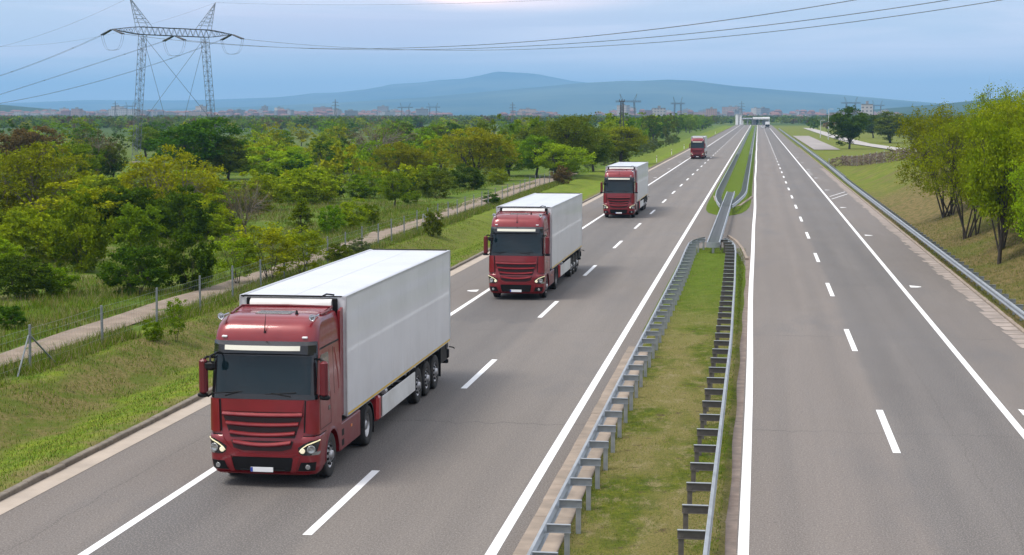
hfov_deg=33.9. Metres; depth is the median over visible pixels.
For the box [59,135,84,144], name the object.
woodland tree
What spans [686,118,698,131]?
roadside tree
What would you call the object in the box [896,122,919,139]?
tree
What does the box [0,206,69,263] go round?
thicket bush
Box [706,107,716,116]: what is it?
apartment block
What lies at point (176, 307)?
bush
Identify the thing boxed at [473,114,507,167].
roadside tree
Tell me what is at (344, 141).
thicket bush
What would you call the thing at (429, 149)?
woodland tree
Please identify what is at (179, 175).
thicket bush
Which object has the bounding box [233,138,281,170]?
thicket bush
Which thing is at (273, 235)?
tree
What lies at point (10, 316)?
bush
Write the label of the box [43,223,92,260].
thicket bush
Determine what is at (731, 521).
edge strip
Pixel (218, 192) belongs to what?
thicket bush
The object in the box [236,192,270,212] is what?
thicket bush
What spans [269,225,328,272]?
tree
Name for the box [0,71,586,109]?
mountains
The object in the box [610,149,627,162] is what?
roadside bush
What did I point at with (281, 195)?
thicket bush
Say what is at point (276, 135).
woodland tree
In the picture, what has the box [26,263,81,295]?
bush
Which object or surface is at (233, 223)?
thicket bush
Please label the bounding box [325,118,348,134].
woodland tree
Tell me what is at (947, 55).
sky
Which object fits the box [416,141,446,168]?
thicket bush
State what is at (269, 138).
woodland tree
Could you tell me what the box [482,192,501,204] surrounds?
bush
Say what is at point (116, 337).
meadow grass
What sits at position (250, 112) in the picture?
town
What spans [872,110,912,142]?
tree
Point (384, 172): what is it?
thicket bush
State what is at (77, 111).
apartment block
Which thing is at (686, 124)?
roadside tree
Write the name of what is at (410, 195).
bush
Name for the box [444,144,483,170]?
thicket bush
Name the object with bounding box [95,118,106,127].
woodland tree
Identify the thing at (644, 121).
roadside tree
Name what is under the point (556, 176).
bush
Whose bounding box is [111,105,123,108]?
apartment block
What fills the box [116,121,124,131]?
woodland tree
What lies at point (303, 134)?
woodland tree
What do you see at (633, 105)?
distant pylon
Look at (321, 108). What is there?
apartment block
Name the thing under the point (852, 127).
tree
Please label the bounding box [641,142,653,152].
roadside bush
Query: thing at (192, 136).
tree
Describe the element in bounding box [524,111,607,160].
tree
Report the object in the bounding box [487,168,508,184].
bush
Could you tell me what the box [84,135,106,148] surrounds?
woodland tree
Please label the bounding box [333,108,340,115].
apartment block
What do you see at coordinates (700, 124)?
roadside tree
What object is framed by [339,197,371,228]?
bush
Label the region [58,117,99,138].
woodland tree
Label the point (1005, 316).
roadside kerb
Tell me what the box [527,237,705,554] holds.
guardrail
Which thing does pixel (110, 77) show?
power line
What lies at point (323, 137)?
tree
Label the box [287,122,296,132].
woodland tree
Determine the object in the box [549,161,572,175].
roadside bush
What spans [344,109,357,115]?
apartment block
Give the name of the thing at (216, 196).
thicket bush
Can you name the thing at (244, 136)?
woodland tree
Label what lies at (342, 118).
woodland tree
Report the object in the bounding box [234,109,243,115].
apartment block
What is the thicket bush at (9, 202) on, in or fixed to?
on the ground at (912, 207)
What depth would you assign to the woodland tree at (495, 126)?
632.01 m
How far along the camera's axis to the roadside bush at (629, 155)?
289.21 m
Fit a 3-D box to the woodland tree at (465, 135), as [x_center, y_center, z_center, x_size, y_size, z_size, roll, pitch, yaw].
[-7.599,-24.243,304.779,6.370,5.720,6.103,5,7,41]
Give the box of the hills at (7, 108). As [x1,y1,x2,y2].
[0,105,59,111]
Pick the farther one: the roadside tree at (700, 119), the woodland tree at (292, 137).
the roadside tree at (700, 119)
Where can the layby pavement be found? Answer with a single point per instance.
(813, 143)
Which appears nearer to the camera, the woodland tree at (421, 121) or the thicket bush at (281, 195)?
the thicket bush at (281, 195)
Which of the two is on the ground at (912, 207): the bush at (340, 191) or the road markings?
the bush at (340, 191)
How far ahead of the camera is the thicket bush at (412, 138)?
293.46 m
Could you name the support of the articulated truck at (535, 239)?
on the road at (452, 461)
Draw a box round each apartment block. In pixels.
[71,107,82,116]
[108,108,137,115]
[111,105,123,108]
[140,110,150,116]
[189,110,206,115]
[196,105,206,110]
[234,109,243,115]
[286,109,293,114]
[313,106,331,113]
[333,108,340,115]
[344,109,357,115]
[377,105,388,110]
[381,110,394,115]
[416,107,428,114]
[517,111,529,115]
[519,108,535,113]
[617,104,629,115]
[643,109,651,115]
[694,111,705,114]
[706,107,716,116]
[722,106,737,114]
[729,109,739,115]
[751,107,756,113]
[756,107,769,114]
[819,109,826,113]
[861,101,872,115]
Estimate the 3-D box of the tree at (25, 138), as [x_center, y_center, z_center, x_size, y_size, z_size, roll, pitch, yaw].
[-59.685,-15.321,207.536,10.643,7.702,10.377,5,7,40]
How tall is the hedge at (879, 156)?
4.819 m
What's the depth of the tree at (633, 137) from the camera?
274.63 m
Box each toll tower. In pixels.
[735,114,739,124]
[738,115,741,124]
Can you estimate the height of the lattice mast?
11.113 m
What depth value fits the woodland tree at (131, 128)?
580.91 m
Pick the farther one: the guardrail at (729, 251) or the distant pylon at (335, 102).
the distant pylon at (335, 102)
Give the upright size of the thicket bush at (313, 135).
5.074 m
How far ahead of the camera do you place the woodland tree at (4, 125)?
845.24 m
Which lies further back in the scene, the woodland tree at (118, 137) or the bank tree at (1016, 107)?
the woodland tree at (118, 137)
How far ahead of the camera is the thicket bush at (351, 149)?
195.64 m
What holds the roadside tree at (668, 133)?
on the ground at (912, 207)
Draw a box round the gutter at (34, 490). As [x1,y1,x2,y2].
[0,148,690,514]
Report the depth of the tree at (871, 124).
579.68 m
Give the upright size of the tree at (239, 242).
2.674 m
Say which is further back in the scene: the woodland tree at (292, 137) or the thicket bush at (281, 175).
the woodland tree at (292, 137)
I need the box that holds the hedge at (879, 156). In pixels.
[828,146,947,166]
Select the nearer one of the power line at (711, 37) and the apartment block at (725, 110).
the power line at (711, 37)
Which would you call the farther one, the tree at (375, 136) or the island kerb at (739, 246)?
the tree at (375, 136)
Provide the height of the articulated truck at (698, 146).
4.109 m
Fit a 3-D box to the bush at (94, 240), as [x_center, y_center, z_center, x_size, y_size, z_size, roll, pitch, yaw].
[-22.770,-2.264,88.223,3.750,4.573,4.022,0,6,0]
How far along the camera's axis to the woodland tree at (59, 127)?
399.52 m
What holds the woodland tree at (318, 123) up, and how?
on the ground at (912, 207)
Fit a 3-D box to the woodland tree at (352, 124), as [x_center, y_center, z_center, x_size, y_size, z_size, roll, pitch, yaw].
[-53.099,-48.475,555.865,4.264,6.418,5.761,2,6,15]
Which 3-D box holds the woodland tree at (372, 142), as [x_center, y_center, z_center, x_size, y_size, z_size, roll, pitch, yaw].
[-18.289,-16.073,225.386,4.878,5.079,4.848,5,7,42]
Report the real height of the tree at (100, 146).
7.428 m
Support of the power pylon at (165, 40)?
on the ground at (912, 207)
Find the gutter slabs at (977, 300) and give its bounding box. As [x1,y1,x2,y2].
[819,168,1023,347]
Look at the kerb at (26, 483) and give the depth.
42.16 m
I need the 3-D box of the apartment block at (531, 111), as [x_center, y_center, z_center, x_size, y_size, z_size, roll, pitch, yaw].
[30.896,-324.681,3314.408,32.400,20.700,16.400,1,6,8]
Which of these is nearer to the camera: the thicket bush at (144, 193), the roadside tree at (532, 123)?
the thicket bush at (144, 193)
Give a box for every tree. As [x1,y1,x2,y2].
[0,119,31,141]
[0,120,7,129]
[0,123,71,170]
[0,141,91,216]
[18,121,32,128]
[37,119,79,141]
[44,167,97,191]
[49,117,60,123]
[55,142,104,174]
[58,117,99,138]
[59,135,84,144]
[67,125,106,151]
[68,128,127,175]
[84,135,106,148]
[94,142,131,177]
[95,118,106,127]
[107,130,129,152]
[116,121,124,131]
[116,143,227,210]
[122,123,142,134]
[124,126,163,156]
[138,113,248,169]
[138,123,159,139]
[142,120,175,138]
[158,117,173,126]
[198,137,251,179]
[207,232,262,282]
[215,180,278,233]
[232,134,246,139]
[232,222,301,278]
[235,118,248,129]
[237,145,306,177]
[244,122,265,141]
[246,130,286,160]
[248,121,265,133]
[251,118,273,132]
[251,122,288,142]
[266,130,295,144]
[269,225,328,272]
[271,129,295,145]
[272,142,305,159]
[281,145,311,160]
[285,197,314,231]
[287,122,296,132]
[290,123,311,145]
[305,141,318,164]
[306,131,332,159]
[310,138,338,161]
[312,121,326,132]
[318,132,343,144]
[324,124,346,144]
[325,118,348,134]
[328,123,354,140]
[336,116,348,124]
[340,120,420,151]
[343,138,374,168]
[347,122,357,138]
[354,116,364,126]
[357,140,390,164]
[361,122,385,138]
[363,141,440,177]
[365,150,385,172]
[375,119,407,143]
[377,171,412,205]
[382,122,415,141]
[390,140,417,161]
[398,123,443,144]
[405,129,463,168]
[412,117,427,126]
[415,125,448,141]
[421,135,450,172]
[435,126,522,175]
[439,119,461,127]
[443,121,464,142]
[457,128,475,147]
[466,117,488,128]
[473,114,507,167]
[478,140,538,175]
[489,121,503,133]
[497,126,516,142]
[503,115,544,144]
[509,134,556,177]
[514,124,541,162]
[518,117,529,128]
[519,117,549,138]
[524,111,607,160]
[530,142,596,175]
[568,123,593,134]
[577,127,620,171]
[593,124,651,161]
[598,113,627,154]
[600,112,634,138]
[629,116,649,143]
[636,112,661,133]
[643,113,661,140]
[643,116,667,139]
[654,119,667,138]
[658,115,671,137]
[662,113,679,137]
[672,114,685,133]
[674,120,684,132]
[675,113,687,130]
[680,115,697,132]
[683,118,696,132]
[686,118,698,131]
[693,119,703,130]
[695,115,705,126]
[700,115,710,127]
[826,105,869,148]
[865,114,880,137]
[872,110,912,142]
[884,102,970,217]
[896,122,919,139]
[904,103,1000,239]
[940,85,1023,153]
[949,90,1023,249]
[953,87,1023,186]
[958,111,1023,264]
[964,82,1023,123]
[998,101,1023,190]
[1005,149,1023,242]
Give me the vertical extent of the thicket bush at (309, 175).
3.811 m
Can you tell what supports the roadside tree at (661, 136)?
on the ground at (912, 207)
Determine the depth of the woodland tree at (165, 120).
896.70 m
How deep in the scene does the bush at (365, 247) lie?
97.55 m
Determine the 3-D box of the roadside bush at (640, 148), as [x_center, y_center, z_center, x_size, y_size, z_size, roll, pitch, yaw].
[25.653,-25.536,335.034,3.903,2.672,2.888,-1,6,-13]
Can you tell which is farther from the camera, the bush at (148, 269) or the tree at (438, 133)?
the tree at (438, 133)
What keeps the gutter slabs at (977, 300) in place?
on the road at (452, 461)
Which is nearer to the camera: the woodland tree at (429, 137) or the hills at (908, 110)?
the woodland tree at (429, 137)
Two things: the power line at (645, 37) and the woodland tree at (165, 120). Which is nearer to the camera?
the power line at (645, 37)
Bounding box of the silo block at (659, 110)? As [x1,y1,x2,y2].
[652,106,665,115]
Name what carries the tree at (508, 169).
on the ground at (912, 207)
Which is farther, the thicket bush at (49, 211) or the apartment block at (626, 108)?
the apartment block at (626, 108)
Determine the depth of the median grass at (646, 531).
42.03 m
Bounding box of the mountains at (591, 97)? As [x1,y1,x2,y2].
[84,80,938,114]
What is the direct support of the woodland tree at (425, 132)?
on the ground at (912, 207)
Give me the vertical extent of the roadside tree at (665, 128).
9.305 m
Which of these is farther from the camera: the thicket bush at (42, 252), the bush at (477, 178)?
the bush at (477, 178)
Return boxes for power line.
[0,41,161,94]
[1,36,97,75]
[3,41,218,102]
[126,0,853,48]
[187,0,947,49]
[242,0,541,4]
[246,0,1000,49]
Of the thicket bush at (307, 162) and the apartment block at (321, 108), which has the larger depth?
the apartment block at (321, 108)
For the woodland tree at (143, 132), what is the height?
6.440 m
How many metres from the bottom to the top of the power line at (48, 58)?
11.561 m
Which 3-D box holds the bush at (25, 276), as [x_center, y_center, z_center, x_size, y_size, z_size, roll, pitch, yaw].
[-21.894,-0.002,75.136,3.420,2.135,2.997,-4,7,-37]
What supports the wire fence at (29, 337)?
on the ground at (912, 207)
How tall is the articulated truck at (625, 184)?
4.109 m
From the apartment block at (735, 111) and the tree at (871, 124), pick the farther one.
the apartment block at (735, 111)
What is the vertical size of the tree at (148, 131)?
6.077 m
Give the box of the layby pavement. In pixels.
[794,136,839,149]
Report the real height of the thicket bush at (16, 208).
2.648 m
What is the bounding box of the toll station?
[742,117,769,124]
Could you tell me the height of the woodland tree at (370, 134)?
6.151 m
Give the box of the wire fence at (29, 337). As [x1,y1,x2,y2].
[0,171,553,376]
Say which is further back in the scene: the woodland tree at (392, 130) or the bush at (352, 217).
the woodland tree at (392, 130)
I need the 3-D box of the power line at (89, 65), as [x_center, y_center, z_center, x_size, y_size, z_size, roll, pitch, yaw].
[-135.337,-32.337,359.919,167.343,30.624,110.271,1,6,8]
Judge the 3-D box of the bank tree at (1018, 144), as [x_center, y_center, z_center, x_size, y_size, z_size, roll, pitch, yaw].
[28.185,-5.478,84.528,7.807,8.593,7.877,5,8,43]
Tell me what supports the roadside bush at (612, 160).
on the ground at (912, 207)
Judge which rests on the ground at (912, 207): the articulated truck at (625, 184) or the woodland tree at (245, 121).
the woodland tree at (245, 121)
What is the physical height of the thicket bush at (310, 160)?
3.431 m
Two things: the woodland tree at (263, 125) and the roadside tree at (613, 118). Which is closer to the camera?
the roadside tree at (613, 118)
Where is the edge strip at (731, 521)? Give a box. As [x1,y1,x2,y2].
[725,256,750,554]
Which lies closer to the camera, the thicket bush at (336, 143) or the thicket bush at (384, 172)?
the thicket bush at (384, 172)
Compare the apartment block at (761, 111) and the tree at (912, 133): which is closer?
the tree at (912, 133)
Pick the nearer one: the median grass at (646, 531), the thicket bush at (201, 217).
the median grass at (646, 531)
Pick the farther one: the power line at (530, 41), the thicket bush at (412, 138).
the thicket bush at (412, 138)
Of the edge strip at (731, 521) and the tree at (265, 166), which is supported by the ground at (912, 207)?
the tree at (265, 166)
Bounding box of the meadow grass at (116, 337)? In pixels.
[0,173,574,385]
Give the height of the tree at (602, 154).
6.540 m
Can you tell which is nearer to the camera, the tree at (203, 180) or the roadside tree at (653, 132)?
the tree at (203, 180)
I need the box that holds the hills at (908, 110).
[826,96,1022,115]
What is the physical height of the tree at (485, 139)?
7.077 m
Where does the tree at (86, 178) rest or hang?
on the ground at (912, 207)
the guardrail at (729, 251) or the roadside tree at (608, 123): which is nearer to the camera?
the guardrail at (729, 251)
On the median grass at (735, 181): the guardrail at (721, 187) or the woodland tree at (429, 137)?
the guardrail at (721, 187)
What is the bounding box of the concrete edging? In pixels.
[513,346,647,554]
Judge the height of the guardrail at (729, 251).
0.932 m
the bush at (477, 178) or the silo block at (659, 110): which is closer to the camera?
the bush at (477, 178)
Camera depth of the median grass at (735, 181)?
204.69 m
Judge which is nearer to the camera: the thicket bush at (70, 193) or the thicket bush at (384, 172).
the thicket bush at (70, 193)
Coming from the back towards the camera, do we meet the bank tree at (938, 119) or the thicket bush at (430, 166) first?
the thicket bush at (430, 166)
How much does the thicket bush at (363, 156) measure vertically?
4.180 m
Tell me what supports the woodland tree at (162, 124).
on the ground at (912, 207)
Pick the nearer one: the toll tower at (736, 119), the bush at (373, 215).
the bush at (373, 215)
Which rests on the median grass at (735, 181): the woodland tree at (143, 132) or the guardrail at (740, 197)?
the guardrail at (740, 197)
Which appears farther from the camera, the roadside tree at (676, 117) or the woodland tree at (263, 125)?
the roadside tree at (676, 117)
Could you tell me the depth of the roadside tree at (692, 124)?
711.44 m
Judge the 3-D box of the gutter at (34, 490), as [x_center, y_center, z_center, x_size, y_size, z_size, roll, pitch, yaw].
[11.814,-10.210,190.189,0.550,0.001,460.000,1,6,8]
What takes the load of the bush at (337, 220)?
on the ground at (912, 207)
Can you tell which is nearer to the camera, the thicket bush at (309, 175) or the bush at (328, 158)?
the thicket bush at (309, 175)
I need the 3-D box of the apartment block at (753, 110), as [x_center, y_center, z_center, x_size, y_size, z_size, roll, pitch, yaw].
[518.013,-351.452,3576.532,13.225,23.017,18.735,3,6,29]
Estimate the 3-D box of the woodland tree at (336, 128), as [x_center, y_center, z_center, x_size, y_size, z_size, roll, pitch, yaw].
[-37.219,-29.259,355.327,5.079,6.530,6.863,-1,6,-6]
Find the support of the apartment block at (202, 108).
on the ground at (912, 207)
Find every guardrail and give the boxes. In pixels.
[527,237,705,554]
[677,238,735,554]
[715,126,751,207]
[726,126,755,208]
[779,128,1023,320]
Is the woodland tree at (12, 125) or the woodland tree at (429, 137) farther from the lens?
the woodland tree at (12, 125)
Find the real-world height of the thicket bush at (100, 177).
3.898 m
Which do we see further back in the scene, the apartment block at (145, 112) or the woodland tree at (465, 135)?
the apartment block at (145, 112)
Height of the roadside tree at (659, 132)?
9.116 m
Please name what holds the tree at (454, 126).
on the ground at (912, 207)
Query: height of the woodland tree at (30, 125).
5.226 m
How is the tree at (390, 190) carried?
on the ground at (912, 207)
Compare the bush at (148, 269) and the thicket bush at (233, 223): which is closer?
the bush at (148, 269)
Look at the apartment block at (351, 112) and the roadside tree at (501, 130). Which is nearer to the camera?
the roadside tree at (501, 130)
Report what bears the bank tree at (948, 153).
on the ground at (912, 207)
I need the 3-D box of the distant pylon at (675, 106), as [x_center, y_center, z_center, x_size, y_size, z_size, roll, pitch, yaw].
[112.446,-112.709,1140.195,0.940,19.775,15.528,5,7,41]
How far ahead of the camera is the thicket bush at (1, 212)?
115.68 m
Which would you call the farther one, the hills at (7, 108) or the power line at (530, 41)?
the hills at (7, 108)
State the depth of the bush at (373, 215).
126.16 m
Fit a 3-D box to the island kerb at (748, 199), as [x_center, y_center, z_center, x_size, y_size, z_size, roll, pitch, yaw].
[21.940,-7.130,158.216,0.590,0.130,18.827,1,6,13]
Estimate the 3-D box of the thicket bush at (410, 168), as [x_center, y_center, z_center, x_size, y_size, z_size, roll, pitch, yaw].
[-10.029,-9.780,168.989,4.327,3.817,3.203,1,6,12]
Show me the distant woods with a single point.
(129, 120)
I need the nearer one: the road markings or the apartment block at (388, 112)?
the road markings
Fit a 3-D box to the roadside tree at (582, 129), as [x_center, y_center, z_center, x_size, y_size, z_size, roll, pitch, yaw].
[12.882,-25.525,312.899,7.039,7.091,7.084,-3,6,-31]
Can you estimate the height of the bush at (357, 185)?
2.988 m
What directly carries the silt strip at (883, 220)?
on the road at (452, 461)
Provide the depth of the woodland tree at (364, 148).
244.04 m
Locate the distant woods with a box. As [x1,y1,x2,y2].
[0,114,975,128]
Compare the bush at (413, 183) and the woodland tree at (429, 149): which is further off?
the woodland tree at (429, 149)
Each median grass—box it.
[558,247,745,554]
[706,125,756,215]
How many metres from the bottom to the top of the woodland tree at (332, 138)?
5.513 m
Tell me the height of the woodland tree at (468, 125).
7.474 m
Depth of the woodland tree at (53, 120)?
864.23 m
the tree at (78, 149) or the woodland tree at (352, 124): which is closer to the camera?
the tree at (78, 149)
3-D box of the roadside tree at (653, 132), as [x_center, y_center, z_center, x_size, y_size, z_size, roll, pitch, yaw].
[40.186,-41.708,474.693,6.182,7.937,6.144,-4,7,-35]
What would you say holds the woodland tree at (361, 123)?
on the ground at (912, 207)
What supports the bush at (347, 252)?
on the ground at (912, 207)
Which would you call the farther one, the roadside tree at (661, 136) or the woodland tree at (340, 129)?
the roadside tree at (661, 136)
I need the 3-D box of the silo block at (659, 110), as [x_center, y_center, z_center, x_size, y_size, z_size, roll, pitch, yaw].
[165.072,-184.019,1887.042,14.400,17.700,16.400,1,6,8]
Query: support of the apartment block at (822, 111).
on the ground at (912, 207)
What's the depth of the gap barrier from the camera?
116.06 m
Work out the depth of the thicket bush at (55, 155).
192.13 m
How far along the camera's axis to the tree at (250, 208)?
116.03 m
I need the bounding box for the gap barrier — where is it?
[706,191,734,252]
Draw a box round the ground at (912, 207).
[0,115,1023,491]
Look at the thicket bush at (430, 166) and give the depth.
185.81 m
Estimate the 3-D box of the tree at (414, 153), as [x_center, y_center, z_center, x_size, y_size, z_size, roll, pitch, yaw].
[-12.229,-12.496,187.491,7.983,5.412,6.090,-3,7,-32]
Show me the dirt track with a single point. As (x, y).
(59, 338)
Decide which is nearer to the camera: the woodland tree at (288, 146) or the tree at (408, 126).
the woodland tree at (288, 146)
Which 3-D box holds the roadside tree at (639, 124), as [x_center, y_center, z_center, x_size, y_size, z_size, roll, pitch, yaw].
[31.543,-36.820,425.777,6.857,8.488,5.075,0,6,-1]
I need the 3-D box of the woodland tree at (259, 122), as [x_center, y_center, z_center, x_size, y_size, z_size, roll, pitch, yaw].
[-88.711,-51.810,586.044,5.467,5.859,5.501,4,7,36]
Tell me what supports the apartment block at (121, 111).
on the ground at (912, 207)
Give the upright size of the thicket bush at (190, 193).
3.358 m
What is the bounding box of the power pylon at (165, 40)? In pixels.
[101,0,243,162]
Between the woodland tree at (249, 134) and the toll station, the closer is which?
the woodland tree at (249, 134)
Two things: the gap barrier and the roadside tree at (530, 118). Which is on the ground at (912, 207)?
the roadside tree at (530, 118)
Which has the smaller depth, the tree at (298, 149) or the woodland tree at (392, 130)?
the tree at (298, 149)
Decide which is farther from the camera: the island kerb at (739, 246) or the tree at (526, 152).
the tree at (526, 152)
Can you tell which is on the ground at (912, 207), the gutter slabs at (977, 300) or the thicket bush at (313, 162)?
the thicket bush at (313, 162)
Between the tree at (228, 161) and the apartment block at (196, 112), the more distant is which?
the apartment block at (196, 112)
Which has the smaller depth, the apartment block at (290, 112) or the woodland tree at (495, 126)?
the woodland tree at (495, 126)
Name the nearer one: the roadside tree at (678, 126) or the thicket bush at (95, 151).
the thicket bush at (95, 151)
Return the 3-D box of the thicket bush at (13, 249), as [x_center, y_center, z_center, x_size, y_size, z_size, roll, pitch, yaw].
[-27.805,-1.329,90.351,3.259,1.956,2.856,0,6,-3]
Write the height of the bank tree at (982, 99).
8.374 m
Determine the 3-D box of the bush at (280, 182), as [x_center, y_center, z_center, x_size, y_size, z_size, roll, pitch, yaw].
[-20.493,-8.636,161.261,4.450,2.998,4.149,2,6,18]
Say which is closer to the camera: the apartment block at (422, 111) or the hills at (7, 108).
the apartment block at (422, 111)
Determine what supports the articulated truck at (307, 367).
on the road at (452, 461)
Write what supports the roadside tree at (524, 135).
on the ground at (912, 207)
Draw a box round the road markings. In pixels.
[78,125,1023,554]
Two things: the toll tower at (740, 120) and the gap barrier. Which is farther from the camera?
the toll tower at (740, 120)
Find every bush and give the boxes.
[0,181,19,225]
[0,200,8,223]
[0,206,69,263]
[0,236,25,267]
[0,254,58,297]
[0,304,28,328]
[2,206,37,234]
[19,178,134,234]
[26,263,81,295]
[29,218,87,258]
[40,191,119,272]
[43,143,68,178]
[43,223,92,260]
[44,206,65,224]
[56,184,137,224]
[61,181,92,200]
[79,183,165,239]
[81,154,100,174]
[84,178,139,188]
[89,173,141,189]
[90,146,124,177]
[93,245,173,294]
[108,202,168,249]
[141,318,165,340]
[151,184,219,240]
[152,191,206,232]
[156,220,218,290]
[161,169,207,185]
[163,297,190,341]
[165,173,235,213]
[185,193,235,237]
[197,208,246,238]
[216,212,235,226]
[219,181,246,206]
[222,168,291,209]
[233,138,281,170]
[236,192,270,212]
[246,179,283,200]
[267,167,305,201]
[273,152,312,171]
[279,167,345,203]
[279,173,318,200]
[297,146,314,164]
[301,132,338,147]
[301,152,312,170]
[309,139,332,169]
[309,164,348,182]
[311,175,346,199]
[314,140,341,156]
[316,181,338,203]
[317,205,346,233]
[318,142,367,183]
[324,243,353,261]
[326,149,355,173]
[336,151,378,181]
[339,135,359,147]
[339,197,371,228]
[343,171,383,197]
[348,238,371,252]
[358,203,380,223]
[372,169,395,194]
[382,170,419,192]
[394,163,431,193]
[401,190,421,202]
[410,133,434,152]
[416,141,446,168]
[416,165,457,197]
[418,163,449,187]
[421,211,444,235]
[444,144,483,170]
[448,162,485,188]
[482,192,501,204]
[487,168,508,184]
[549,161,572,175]
[549,165,573,183]
[606,155,614,163]
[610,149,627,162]
[615,153,632,161]
[636,144,649,154]
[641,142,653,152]
[644,143,655,152]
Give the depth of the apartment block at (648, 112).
2970.22 m
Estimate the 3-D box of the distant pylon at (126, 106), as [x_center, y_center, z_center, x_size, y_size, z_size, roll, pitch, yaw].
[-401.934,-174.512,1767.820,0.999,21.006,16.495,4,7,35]
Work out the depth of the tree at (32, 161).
116.92 m
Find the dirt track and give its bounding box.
[0,173,576,365]
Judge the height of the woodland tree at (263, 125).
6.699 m
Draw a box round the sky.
[0,0,1023,103]
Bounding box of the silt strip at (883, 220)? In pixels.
[838,180,1023,343]
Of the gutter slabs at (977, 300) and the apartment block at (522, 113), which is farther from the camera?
the apartment block at (522, 113)
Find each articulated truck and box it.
[198,249,454,476]
[483,193,583,296]
[600,162,648,216]
[689,136,706,158]
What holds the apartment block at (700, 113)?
on the ground at (912, 207)
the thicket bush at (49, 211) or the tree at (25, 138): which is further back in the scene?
the tree at (25, 138)
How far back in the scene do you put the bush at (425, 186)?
165.18 m
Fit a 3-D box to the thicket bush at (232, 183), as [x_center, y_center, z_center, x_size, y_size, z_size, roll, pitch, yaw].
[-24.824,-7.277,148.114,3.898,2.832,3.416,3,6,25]
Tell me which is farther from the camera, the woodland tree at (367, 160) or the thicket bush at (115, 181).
the woodland tree at (367, 160)
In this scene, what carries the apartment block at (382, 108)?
on the ground at (912, 207)
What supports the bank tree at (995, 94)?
on the ground at (912, 207)
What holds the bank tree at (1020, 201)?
on the ground at (912, 207)
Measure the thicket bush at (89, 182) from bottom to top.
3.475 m
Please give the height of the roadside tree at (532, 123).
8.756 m
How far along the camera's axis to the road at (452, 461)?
45.23 m
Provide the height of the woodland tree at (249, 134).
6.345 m
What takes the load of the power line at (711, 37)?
attached to the power pylon at (165, 40)
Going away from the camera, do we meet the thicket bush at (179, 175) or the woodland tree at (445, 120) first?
the thicket bush at (179, 175)
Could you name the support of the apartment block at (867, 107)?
on the ground at (912, 207)
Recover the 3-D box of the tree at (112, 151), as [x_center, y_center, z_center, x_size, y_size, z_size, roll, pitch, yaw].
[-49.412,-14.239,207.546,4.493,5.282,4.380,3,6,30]
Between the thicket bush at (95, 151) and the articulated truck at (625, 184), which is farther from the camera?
the thicket bush at (95, 151)
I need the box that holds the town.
[0,109,899,116]
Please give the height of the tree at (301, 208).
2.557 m
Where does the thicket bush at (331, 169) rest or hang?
on the ground at (912, 207)
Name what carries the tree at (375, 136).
on the ground at (912, 207)
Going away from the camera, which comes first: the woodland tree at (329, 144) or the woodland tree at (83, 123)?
the woodland tree at (329, 144)
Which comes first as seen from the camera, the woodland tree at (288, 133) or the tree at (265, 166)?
the tree at (265, 166)
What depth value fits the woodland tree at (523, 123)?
600.09 m
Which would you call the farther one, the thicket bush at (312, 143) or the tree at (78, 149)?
the thicket bush at (312, 143)
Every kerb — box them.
[0,129,726,500]
[727,235,747,259]
[735,196,752,206]
[799,147,1023,333]
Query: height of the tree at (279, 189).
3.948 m
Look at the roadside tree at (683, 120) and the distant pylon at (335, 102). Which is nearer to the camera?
the roadside tree at (683, 120)
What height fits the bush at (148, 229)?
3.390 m
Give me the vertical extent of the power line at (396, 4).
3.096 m
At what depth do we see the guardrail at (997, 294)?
97.98 m
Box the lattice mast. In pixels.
[619,99,624,138]
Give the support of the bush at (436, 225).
on the ground at (912, 207)
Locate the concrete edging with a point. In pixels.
(553, 542)
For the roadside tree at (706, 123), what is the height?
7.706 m
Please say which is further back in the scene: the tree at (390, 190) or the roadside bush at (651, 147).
the roadside bush at (651, 147)
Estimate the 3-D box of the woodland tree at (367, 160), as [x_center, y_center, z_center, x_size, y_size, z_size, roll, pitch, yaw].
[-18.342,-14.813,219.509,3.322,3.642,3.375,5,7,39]
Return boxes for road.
[0,125,1023,554]
[804,128,904,150]
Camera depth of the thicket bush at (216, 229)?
111.05 m
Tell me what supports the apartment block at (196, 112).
on the ground at (912, 207)
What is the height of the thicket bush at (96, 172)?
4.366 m
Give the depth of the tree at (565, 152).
214.34 m
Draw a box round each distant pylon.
[124,102,133,115]
[332,99,338,118]
[617,94,639,122]
[673,97,684,115]
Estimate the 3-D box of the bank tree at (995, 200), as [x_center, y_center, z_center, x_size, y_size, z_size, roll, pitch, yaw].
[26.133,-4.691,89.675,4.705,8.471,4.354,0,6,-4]
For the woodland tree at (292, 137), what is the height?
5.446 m
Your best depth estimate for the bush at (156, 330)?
61.38 m
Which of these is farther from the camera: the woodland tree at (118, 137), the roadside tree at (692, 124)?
the roadside tree at (692, 124)
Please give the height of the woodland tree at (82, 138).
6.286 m

